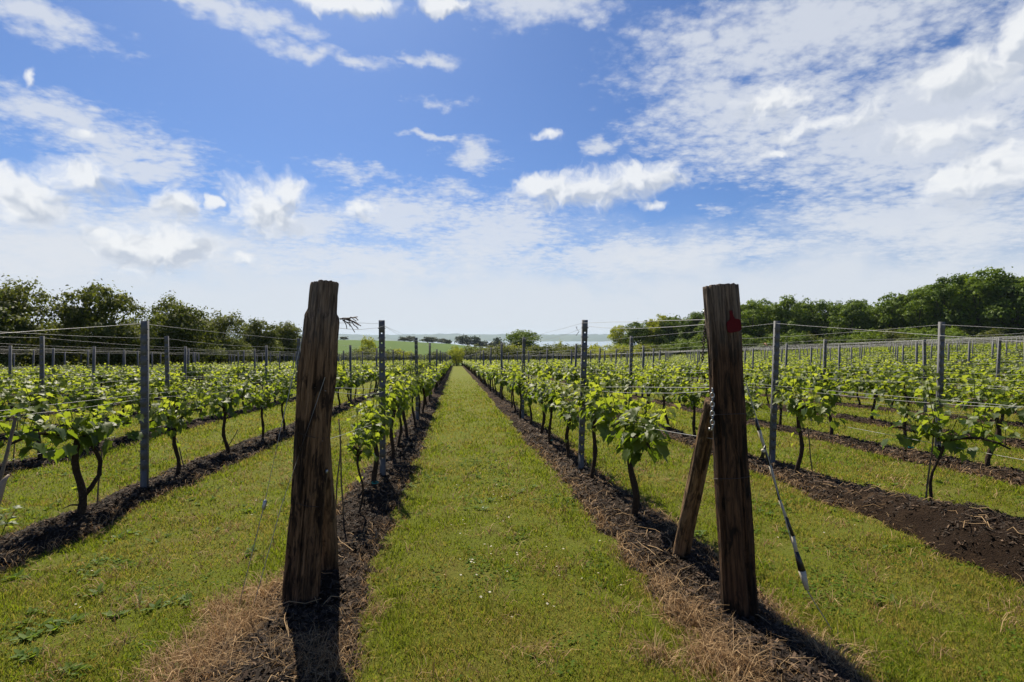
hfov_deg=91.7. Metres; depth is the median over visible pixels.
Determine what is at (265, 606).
dry grass tuft
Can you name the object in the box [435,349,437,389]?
grey stake
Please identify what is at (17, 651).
weed
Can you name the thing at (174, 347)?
trellis wire
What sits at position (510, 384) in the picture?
grapevine
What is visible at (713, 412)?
chain
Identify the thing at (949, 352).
grey stake
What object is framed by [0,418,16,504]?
guy wire
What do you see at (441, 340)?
distant tree
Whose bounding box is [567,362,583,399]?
grapevine
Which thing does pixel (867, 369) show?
grapevine
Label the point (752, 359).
grey stake
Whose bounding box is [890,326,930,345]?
wood edge bush
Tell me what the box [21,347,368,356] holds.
trellis wire
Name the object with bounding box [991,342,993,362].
grey stake
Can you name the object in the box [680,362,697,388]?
grapevine
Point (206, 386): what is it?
grapevine
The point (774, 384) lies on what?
grey stake
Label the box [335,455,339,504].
cane
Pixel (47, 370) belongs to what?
grapevine
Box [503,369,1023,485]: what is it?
soil strip
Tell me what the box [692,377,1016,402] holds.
soil strip
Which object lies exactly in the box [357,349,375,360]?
end hedge bush
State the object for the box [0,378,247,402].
soil strip
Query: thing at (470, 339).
distant tree
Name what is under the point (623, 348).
end hedge bush
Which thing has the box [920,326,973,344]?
wood edge bush
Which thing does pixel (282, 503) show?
guy wire
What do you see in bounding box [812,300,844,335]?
woodland tree
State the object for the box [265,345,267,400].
grey stake
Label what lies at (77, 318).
boundary tree
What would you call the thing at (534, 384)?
grapevine
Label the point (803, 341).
trellis wire
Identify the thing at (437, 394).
soil strip
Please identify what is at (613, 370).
grapevine
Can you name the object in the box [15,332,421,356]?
trellis wire
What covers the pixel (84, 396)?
grapevine
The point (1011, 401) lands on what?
grapevine
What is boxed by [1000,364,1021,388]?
grapevine
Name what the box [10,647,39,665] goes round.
weed
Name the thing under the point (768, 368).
grapevine
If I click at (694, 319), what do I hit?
woodland tree
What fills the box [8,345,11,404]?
grey stake
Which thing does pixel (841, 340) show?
wood edge bush
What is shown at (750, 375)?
grapevine
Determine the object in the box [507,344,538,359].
end hedge bush
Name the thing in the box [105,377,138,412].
grapevine
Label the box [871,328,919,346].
wood edge bush
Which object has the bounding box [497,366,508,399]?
grapevine
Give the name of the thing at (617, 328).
trellis wire
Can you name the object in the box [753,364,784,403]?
grapevine
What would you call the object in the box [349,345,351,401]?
grey stake
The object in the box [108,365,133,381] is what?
grapevine
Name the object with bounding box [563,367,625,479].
grapevine
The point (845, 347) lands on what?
trellis wire
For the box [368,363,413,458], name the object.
grapevine
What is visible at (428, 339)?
distant tree
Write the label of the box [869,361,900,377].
grapevine
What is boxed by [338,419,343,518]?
cane
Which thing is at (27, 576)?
weed
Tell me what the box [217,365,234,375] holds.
grapevine
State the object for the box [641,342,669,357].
end hedge bush
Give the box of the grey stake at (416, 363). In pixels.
[414,338,418,419]
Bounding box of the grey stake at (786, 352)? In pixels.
[785,343,787,374]
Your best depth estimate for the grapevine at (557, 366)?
20.26 m
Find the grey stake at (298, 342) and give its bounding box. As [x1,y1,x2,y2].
[296,338,300,388]
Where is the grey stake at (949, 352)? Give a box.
[948,344,949,376]
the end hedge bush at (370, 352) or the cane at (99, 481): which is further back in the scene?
the end hedge bush at (370, 352)
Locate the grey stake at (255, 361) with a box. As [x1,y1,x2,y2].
[254,349,255,390]
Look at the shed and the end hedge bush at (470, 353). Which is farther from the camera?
the end hedge bush at (470, 353)
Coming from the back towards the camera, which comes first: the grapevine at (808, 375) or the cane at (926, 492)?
the grapevine at (808, 375)
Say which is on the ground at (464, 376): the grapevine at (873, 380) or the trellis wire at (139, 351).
the grapevine at (873, 380)
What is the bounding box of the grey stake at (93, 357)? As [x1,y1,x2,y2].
[92,346,95,397]
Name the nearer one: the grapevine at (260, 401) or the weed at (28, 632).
the weed at (28, 632)
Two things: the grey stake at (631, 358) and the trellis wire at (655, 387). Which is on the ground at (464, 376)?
the grey stake at (631, 358)
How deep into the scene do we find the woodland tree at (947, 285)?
92.77 m
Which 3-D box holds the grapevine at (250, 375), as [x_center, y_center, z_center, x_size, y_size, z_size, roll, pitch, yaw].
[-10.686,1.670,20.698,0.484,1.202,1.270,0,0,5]
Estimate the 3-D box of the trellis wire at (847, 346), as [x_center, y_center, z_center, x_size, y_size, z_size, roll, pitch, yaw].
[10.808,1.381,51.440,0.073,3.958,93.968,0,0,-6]
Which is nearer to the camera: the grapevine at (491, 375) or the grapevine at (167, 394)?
the grapevine at (167, 394)
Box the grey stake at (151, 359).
[151,352,152,366]
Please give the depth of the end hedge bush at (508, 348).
102.15 m
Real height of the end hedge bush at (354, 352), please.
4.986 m
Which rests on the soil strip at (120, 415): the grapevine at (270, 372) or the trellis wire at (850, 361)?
the grapevine at (270, 372)
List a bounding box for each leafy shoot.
[0,505,21,534]
[606,474,615,481]
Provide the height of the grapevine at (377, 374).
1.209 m
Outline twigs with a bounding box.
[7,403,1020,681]
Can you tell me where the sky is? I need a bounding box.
[0,0,1023,334]
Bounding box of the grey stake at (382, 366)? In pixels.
[378,320,385,475]
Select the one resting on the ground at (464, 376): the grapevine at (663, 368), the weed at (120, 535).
the weed at (120, 535)
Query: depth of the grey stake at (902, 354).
24.07 m
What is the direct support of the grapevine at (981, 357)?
on the soil strip
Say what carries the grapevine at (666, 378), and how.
on the soil strip at (985, 471)
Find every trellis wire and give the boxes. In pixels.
[0,323,427,355]
[0,343,387,356]
[1,364,400,416]
[3,361,418,393]
[7,378,369,460]
[9,362,374,379]
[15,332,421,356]
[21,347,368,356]
[27,337,407,356]
[29,349,355,356]
[314,367,434,394]
[341,323,448,355]
[472,319,704,354]
[477,323,1021,356]
[487,361,1021,407]
[496,368,708,392]
[520,325,1018,354]
[525,362,1023,390]
[534,394,712,438]
[537,333,1018,354]
[537,337,1018,355]
[550,338,1020,355]
[559,342,984,355]
[567,362,1022,380]
[570,341,991,355]
[570,361,1020,374]
[593,359,1001,361]
[596,373,1017,419]
[597,340,1013,354]
[607,358,1023,358]
[634,389,1021,459]
[644,361,1007,367]
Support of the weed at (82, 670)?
on the ground at (464, 376)
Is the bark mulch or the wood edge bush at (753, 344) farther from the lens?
the wood edge bush at (753, 344)
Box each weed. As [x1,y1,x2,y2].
[1,568,23,579]
[8,629,33,644]
[10,629,43,641]
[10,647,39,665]
[13,615,35,627]
[13,648,33,658]
[17,572,31,579]
[23,619,52,631]
[25,607,42,615]
[45,621,63,631]
[53,612,88,624]
[57,662,91,676]
[62,662,81,671]
[71,664,90,677]
[76,562,92,573]
[83,569,101,578]
[83,583,104,596]
[86,557,98,564]
[102,610,128,617]
[112,531,127,539]
[131,593,146,606]
[140,598,161,610]
[162,594,176,606]
[163,662,186,679]
[171,592,191,605]
[244,544,256,552]
[474,506,488,509]
[864,594,882,606]
[889,594,899,605]
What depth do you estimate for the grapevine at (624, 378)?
11.71 m
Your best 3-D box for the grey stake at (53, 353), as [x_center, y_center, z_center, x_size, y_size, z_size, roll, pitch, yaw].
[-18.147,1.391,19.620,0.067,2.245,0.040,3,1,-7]
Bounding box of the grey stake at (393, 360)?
[392,350,393,378]
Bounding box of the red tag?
[726,310,741,332]
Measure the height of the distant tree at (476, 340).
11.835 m
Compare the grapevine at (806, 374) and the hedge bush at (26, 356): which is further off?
the hedge bush at (26, 356)
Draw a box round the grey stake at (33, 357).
[32,350,34,367]
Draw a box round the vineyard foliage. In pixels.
[0,341,1023,382]
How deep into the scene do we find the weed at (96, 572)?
3.33 m
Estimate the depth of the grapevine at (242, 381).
13.70 m
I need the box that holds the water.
[426,341,636,349]
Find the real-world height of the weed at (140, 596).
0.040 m
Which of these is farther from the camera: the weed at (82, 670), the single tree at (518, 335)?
the single tree at (518, 335)
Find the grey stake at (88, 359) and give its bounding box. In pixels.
[87,350,88,375]
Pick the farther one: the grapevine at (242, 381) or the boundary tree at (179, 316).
the boundary tree at (179, 316)
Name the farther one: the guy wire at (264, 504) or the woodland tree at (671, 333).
the woodland tree at (671, 333)
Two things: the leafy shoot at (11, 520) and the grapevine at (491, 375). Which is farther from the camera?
the grapevine at (491, 375)
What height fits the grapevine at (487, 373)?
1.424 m
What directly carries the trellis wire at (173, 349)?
attached to the distant stakes at (594, 355)
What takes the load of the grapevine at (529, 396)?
on the soil strip at (494, 397)
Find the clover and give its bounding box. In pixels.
[0,408,1023,681]
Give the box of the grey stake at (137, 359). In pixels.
[137,351,138,367]
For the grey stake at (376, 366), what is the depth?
21.28 m
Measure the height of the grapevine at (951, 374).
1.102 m
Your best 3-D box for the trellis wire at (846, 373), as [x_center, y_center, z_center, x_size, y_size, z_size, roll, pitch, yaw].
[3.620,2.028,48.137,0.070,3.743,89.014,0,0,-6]
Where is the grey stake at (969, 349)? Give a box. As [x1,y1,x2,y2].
[967,341,970,382]
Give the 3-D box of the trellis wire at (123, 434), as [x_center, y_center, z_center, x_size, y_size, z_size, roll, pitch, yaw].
[-8.918,2.511,49.066,0.051,3.979,93.679,0,0,-6]
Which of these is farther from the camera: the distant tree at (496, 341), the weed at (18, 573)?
the distant tree at (496, 341)
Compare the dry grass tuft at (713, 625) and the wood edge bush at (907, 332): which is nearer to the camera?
the dry grass tuft at (713, 625)
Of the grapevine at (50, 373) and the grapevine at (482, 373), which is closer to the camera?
the grapevine at (50, 373)
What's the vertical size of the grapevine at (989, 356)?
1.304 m
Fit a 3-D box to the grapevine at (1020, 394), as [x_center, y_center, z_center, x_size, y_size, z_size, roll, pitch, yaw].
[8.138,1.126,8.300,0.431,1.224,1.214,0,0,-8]
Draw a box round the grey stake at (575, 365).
[574,344,576,370]
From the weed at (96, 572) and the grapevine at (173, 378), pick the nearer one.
the weed at (96, 572)
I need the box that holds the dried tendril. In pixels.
[339,316,360,332]
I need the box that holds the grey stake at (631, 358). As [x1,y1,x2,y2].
[628,336,632,404]
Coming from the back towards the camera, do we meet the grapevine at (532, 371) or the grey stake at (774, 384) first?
the grapevine at (532, 371)
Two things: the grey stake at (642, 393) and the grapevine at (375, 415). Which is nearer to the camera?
the grapevine at (375, 415)
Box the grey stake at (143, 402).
[139,321,148,487]
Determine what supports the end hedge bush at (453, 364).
on the ground at (464, 376)
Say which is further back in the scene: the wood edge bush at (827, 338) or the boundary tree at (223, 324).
the wood edge bush at (827, 338)
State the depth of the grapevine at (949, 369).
19.17 m
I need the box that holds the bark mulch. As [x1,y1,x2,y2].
[0,399,1023,681]
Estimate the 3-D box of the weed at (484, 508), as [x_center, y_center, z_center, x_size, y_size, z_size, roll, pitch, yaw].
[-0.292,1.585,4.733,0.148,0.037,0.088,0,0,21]
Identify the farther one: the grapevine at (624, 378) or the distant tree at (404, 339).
the distant tree at (404, 339)
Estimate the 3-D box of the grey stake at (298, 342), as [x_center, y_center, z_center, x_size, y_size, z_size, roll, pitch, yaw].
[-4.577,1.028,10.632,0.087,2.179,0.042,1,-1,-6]
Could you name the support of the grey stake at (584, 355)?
on the ground at (464, 376)
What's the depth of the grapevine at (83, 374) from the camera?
14.37 m
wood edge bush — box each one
[664,337,694,355]
[669,338,697,354]
[678,339,706,354]
[691,345,707,353]
[742,333,769,352]
[742,338,766,351]
[757,332,795,342]
[763,331,802,348]
[780,331,819,350]
[801,332,818,348]
[814,337,841,348]
[819,337,838,348]
[828,334,867,348]
[834,327,887,347]
[837,335,868,347]
[863,326,907,345]
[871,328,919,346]
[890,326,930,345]
[911,325,964,344]
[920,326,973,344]
[958,326,1009,338]
[965,326,1017,344]
[1005,329,1023,343]
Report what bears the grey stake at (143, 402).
on the ground at (464, 376)
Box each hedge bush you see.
[0,351,24,370]
[2,353,37,366]
[7,350,49,364]
[339,352,358,360]
[346,347,367,359]
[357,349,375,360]
[368,348,398,360]
[385,347,405,360]
[390,348,414,360]
[408,354,427,360]
[419,351,441,362]
[438,349,468,365]
[459,342,482,363]
[464,348,480,360]
[469,345,499,360]
[475,342,513,360]
[492,342,521,359]
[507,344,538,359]
[520,342,559,359]
[543,343,573,359]
[556,343,580,359]
[580,343,608,359]
[593,343,619,357]
[606,344,636,357]
[612,347,628,356]
[631,343,651,357]
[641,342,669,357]
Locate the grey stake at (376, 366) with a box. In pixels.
[376,348,377,390]
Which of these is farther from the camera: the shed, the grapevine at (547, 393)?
the shed
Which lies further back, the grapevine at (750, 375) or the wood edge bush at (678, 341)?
the wood edge bush at (678, 341)
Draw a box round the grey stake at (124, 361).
[123,350,125,373]
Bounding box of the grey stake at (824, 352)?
[821,339,826,407]
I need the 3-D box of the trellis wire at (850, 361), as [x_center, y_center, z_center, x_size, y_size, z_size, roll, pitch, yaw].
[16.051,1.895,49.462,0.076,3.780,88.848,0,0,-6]
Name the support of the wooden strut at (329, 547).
on the soil strip at (437, 394)
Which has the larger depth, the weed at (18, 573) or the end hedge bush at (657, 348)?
the end hedge bush at (657, 348)
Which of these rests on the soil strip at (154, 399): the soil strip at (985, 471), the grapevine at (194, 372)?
the grapevine at (194, 372)
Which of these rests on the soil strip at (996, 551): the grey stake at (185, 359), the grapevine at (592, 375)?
the grapevine at (592, 375)
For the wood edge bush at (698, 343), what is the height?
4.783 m
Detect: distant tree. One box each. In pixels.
[397,336,409,341]
[419,336,433,342]
[437,338,446,342]
[454,334,468,344]
[463,336,473,344]
[473,335,481,345]
[475,340,488,346]
[491,337,503,346]
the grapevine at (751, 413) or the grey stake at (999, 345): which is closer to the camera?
the grapevine at (751, 413)
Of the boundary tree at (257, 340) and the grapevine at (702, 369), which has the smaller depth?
the grapevine at (702, 369)
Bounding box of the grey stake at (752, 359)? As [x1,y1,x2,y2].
[752,348,753,385]
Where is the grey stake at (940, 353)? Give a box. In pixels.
[934,322,945,456]
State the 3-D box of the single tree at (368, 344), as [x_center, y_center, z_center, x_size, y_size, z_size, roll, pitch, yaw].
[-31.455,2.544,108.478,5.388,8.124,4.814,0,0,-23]
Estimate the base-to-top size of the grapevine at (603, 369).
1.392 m
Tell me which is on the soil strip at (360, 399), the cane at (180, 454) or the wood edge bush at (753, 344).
the cane at (180, 454)
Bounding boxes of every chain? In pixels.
[701,321,705,361]
[710,388,714,430]
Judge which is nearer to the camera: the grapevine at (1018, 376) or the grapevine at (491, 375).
the grapevine at (1018, 376)
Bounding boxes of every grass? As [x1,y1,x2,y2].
[0,433,1023,681]
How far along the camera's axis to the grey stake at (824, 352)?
12.26 m
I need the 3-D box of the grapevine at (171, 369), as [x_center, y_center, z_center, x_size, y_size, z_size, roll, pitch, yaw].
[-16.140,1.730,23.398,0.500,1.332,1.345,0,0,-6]
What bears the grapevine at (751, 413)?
on the soil strip at (996, 551)
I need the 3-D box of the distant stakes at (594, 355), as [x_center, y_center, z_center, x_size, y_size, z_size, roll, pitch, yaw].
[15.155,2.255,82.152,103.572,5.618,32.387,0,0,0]
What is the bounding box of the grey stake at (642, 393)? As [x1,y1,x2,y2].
[641,345,644,396]
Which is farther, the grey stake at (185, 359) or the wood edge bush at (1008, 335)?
the wood edge bush at (1008, 335)
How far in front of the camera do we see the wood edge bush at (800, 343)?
90.07 m
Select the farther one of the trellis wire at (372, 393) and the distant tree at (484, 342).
the distant tree at (484, 342)
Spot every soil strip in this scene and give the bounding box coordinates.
[0,369,413,474]
[0,372,422,568]
[0,374,364,441]
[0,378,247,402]
[0,384,261,421]
[11,381,250,408]
[194,366,452,681]
[462,366,846,681]
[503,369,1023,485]
[527,382,1023,586]
[567,376,1023,449]
[608,376,1023,427]
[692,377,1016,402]
[694,381,1018,414]
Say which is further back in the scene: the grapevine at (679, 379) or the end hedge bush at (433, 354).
the end hedge bush at (433, 354)
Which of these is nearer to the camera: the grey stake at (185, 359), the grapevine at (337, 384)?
the grapevine at (337, 384)
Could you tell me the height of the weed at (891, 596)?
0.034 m
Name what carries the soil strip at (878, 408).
on the ground at (464, 376)
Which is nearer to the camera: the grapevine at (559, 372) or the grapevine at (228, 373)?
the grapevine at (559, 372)
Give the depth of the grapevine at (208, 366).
26.79 m
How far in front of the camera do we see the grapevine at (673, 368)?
20.30 m
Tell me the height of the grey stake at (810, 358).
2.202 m
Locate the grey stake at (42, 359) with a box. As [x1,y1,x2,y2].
[39,336,44,413]
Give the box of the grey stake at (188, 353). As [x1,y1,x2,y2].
[187,349,189,383]
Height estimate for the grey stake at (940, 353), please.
2.201 m
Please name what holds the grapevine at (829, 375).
on the soil strip at (846, 418)
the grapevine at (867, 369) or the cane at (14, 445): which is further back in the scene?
the grapevine at (867, 369)
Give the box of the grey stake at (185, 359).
[184,346,186,401]
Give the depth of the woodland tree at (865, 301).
101.92 m
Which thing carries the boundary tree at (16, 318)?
on the ground at (464, 376)
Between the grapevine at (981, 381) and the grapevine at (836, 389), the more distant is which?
the grapevine at (981, 381)
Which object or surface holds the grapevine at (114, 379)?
on the ground at (464, 376)
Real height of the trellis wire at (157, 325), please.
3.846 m
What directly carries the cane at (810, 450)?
on the soil strip at (996, 551)
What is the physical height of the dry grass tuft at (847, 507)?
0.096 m
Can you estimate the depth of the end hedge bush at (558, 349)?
101.58 m
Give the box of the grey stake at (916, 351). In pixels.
[915,341,917,392]
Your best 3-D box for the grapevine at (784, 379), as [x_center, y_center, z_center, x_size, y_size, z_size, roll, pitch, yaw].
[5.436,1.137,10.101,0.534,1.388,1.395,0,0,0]
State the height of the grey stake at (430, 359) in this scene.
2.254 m
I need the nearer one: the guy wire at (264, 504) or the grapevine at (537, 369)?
the guy wire at (264, 504)
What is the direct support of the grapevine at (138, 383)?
on the soil strip at (120, 415)
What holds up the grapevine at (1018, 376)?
on the soil strip at (862, 397)
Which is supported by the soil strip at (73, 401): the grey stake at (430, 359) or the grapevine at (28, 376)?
the grapevine at (28, 376)
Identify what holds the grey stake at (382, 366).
on the ground at (464, 376)
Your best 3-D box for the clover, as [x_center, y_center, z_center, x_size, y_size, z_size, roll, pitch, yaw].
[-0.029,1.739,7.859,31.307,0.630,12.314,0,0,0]
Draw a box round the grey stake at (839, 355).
[838,345,840,385]
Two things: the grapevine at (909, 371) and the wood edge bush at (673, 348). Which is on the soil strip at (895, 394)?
the grapevine at (909, 371)
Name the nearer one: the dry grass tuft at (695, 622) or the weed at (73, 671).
the weed at (73, 671)
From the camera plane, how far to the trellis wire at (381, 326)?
5.55 m
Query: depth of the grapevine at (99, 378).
18.77 m
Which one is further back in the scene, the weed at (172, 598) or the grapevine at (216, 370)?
the grapevine at (216, 370)
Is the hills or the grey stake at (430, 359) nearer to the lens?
the grey stake at (430, 359)
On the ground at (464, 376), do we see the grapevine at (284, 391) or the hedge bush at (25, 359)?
the hedge bush at (25, 359)
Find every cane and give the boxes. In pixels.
[12,412,18,469]
[96,448,102,504]
[176,438,184,467]
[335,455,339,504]
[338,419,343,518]
[807,427,812,471]
[925,436,933,501]
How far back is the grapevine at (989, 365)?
20.29 m
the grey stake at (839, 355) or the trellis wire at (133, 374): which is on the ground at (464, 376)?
the grey stake at (839, 355)
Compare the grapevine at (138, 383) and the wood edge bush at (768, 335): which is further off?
the wood edge bush at (768, 335)
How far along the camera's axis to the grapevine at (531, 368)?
26.26 m
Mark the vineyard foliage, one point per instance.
(880, 352)
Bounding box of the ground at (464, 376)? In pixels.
[0,340,1023,681]
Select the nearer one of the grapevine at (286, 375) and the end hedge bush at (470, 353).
the grapevine at (286, 375)
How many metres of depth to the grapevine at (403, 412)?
8.97 m
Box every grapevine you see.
[0,361,75,459]
[0,367,17,384]
[0,368,25,417]
[0,381,143,515]
[1,370,45,391]
[10,374,66,402]
[18,364,38,383]
[21,368,58,411]
[37,363,68,385]
[58,371,99,416]
[58,376,128,445]
[59,368,91,385]
[62,367,86,384]
[65,366,91,379]
[75,364,87,374]
[90,363,114,389]
[98,369,126,389]
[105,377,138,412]
[108,363,127,389]
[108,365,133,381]
[116,372,167,421]
[121,366,139,384]
[131,367,163,408]
[138,377,215,472]
[149,368,164,397]
[150,372,199,413]
[158,364,178,375]
[160,369,185,405]
[179,363,192,382]
[181,363,201,382]
[183,371,214,412]
[187,372,252,452]
[201,369,237,394]
[202,362,215,373]
[204,368,224,392]
[208,366,222,376]
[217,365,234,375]
[221,368,241,396]
[233,361,248,380]
[233,372,254,408]
[237,374,282,438]
[247,367,264,391]
[248,364,272,395]
[263,362,278,387]
[264,367,288,401]
[272,370,296,429]
[276,366,292,385]
[290,364,296,383]
[335,369,344,393]
[337,360,347,371]
[337,365,347,406]
[341,370,356,402]
[343,405,386,514]
[348,370,361,399]
[348,384,398,488]
[356,366,367,396]
[365,363,376,394]
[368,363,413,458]
[368,366,378,391]
[377,375,414,446]
[388,361,415,435]
[405,365,420,424]
[408,363,429,418]
[418,371,435,412]
[421,369,436,404]
[425,363,436,401]
[431,364,440,391]
[480,366,486,385]
[485,360,496,390]
[486,364,497,392]
[489,362,500,394]
[493,368,506,397]
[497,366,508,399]
[503,369,523,412]
[507,360,519,407]
[508,362,529,418]
[521,377,538,424]
[526,361,537,383]
[527,365,536,378]
[528,363,557,433]
[533,371,566,443]
[534,361,544,374]
[543,360,553,379]
[549,381,591,458]
[550,359,562,391]
[553,362,568,391]
[561,368,571,393]
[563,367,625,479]
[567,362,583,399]
[587,360,597,375]
[587,370,606,389]
[589,379,680,515]
[592,361,605,380]
[597,360,612,376]
[599,369,620,403]
[607,365,620,381]
[613,363,639,404]
[621,361,634,391]
[627,365,642,395]
[633,362,658,417]
[638,365,657,395]
[646,363,686,430]
[650,367,672,401]
[656,360,669,375]
[666,361,684,375]
[667,366,688,403]
[668,372,709,438]
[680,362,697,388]
[687,365,700,385]
[692,361,708,383]
[703,371,708,392]
[743,364,756,384]
[743,370,760,402]
[744,368,761,387]
[745,374,770,420]
[747,361,763,371]
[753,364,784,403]
[756,361,771,371]
[756,363,803,425]
[771,362,808,397]
[771,367,845,471]
[783,369,813,394]
[790,360,806,372]
[792,364,816,377]
[801,363,859,435]
[808,357,846,388]
[827,361,843,374]
[839,361,862,388]
[843,370,875,404]
[848,359,872,376]
[849,368,902,418]
[855,359,876,375]
[856,360,882,378]
[864,362,944,448]
[866,368,880,396]
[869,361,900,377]
[869,365,918,407]
[869,365,1023,500]
[884,361,909,370]
[887,361,922,390]
[895,364,922,375]
[904,355,918,364]
[906,372,972,422]
[907,361,934,383]
[914,360,974,389]
[928,369,964,387]
[934,360,971,389]
[936,356,957,364]
[938,369,1023,467]
[952,365,1020,419]
[954,351,982,364]
[959,364,994,393]
[962,363,995,374]
[963,375,1023,432]
[967,367,1009,402]
[970,357,996,372]
[972,355,995,367]
[974,353,996,362]
[992,364,1023,389]
[1000,354,1019,365]
[1000,360,1020,369]
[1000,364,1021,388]
[1006,359,1023,371]
[1008,355,1023,367]
[1010,366,1023,386]
[1014,368,1023,386]
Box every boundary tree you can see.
[0,275,73,374]
[0,280,45,359]
[35,317,96,357]
[48,279,158,367]
[109,316,161,360]
[128,290,229,374]
[178,308,256,364]
[233,315,286,362]
[263,320,301,362]
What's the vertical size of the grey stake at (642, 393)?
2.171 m
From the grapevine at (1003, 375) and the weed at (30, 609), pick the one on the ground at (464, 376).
the weed at (30, 609)
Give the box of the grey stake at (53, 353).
[52,348,54,369]
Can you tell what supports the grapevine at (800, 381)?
on the soil strip at (846, 418)
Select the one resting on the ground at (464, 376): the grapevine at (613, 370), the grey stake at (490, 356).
the grey stake at (490, 356)
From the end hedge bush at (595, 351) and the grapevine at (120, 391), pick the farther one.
the end hedge bush at (595, 351)
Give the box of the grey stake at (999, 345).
[996,337,1001,396]
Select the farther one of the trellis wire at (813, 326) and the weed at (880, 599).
the trellis wire at (813, 326)
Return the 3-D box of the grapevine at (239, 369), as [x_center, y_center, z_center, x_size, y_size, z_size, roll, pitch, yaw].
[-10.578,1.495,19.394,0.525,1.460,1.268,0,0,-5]
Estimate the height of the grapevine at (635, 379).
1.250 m
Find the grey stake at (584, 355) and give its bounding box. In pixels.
[578,320,588,469]
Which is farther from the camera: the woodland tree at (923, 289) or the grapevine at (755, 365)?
the woodland tree at (923, 289)
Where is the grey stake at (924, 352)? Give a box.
[922,340,926,411]
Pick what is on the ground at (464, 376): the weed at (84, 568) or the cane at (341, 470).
the weed at (84, 568)
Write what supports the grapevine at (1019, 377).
on the ground at (464, 376)
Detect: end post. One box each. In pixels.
[281,280,339,607]
[702,283,758,618]
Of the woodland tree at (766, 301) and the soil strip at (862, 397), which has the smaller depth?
the soil strip at (862, 397)
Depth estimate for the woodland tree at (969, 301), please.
81.16 m
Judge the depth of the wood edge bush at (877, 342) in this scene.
84.23 m
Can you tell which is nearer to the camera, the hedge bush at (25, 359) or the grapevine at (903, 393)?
the grapevine at (903, 393)
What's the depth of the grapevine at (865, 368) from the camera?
22.95 m
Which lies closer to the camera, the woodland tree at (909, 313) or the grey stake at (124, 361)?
the grey stake at (124, 361)
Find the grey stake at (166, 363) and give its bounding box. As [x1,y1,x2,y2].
[164,336,169,426]
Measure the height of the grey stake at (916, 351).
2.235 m
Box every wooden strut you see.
[321,440,338,571]
[673,397,712,557]
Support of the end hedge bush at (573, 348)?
on the ground at (464, 376)
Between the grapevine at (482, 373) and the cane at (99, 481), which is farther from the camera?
the grapevine at (482, 373)
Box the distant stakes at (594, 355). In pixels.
[338,338,1003,366]
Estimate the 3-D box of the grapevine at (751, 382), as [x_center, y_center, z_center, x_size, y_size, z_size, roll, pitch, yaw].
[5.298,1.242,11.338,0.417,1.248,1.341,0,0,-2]
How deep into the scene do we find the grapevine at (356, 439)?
4.34 m
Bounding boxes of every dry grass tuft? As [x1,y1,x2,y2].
[192,613,248,647]
[230,589,293,623]
[660,586,734,637]
[691,612,737,636]
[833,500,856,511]
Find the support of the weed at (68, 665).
on the ground at (464, 376)
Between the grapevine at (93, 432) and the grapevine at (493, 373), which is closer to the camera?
the grapevine at (93, 432)
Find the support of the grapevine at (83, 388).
on the soil strip at (120, 415)
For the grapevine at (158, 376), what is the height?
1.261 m
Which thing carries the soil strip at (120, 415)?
on the ground at (464, 376)
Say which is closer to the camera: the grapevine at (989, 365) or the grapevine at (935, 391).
the grapevine at (935, 391)
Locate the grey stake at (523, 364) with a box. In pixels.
[521,337,525,418]
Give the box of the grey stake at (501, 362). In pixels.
[501,343,502,398]
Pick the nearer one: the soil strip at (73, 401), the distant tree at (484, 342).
the soil strip at (73, 401)
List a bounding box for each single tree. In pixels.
[356,335,376,354]
[446,343,464,365]
[503,329,544,350]
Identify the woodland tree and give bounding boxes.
[607,325,633,345]
[622,320,656,346]
[636,314,670,346]
[651,313,687,345]
[679,311,705,345]
[687,315,704,338]
[692,309,756,343]
[740,298,783,341]
[755,297,784,337]
[765,294,811,338]
[790,297,815,333]
[793,299,839,338]
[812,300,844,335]
[818,298,878,339]
[849,292,917,334]
[858,299,880,320]
[887,287,953,333]
[899,273,990,333]
[905,285,948,315]
[922,266,1023,335]
[936,272,991,315]
[964,266,1023,341]
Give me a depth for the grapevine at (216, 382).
12.49 m
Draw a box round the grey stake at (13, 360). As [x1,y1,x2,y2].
[13,353,14,369]
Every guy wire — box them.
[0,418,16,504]
[238,331,303,607]
[252,378,324,609]
[746,383,831,629]
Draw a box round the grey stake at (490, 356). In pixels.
[490,347,491,365]
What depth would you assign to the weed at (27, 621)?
2.72 m
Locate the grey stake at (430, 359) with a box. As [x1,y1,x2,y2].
[429,343,430,399]
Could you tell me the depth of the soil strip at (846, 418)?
10.71 m
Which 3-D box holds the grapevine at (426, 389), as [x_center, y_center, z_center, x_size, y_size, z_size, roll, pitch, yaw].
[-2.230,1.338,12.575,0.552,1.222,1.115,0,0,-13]
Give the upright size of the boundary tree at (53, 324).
5.748 m
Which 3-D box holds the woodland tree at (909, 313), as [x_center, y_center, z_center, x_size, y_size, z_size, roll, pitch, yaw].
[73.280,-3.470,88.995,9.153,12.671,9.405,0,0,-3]
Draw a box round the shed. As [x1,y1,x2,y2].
[762,343,792,351]
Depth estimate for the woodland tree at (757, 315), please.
100.56 m
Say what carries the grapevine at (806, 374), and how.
on the soil strip at (862, 397)
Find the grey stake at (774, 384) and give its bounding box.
[769,321,780,463]
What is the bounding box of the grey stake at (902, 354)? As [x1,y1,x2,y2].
[902,344,903,367]
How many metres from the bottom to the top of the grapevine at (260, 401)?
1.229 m
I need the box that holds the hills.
[92,333,755,341]
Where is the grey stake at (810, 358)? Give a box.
[810,346,811,385]
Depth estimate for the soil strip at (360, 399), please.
4.90 m
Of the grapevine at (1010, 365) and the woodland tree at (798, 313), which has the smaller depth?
the grapevine at (1010, 365)

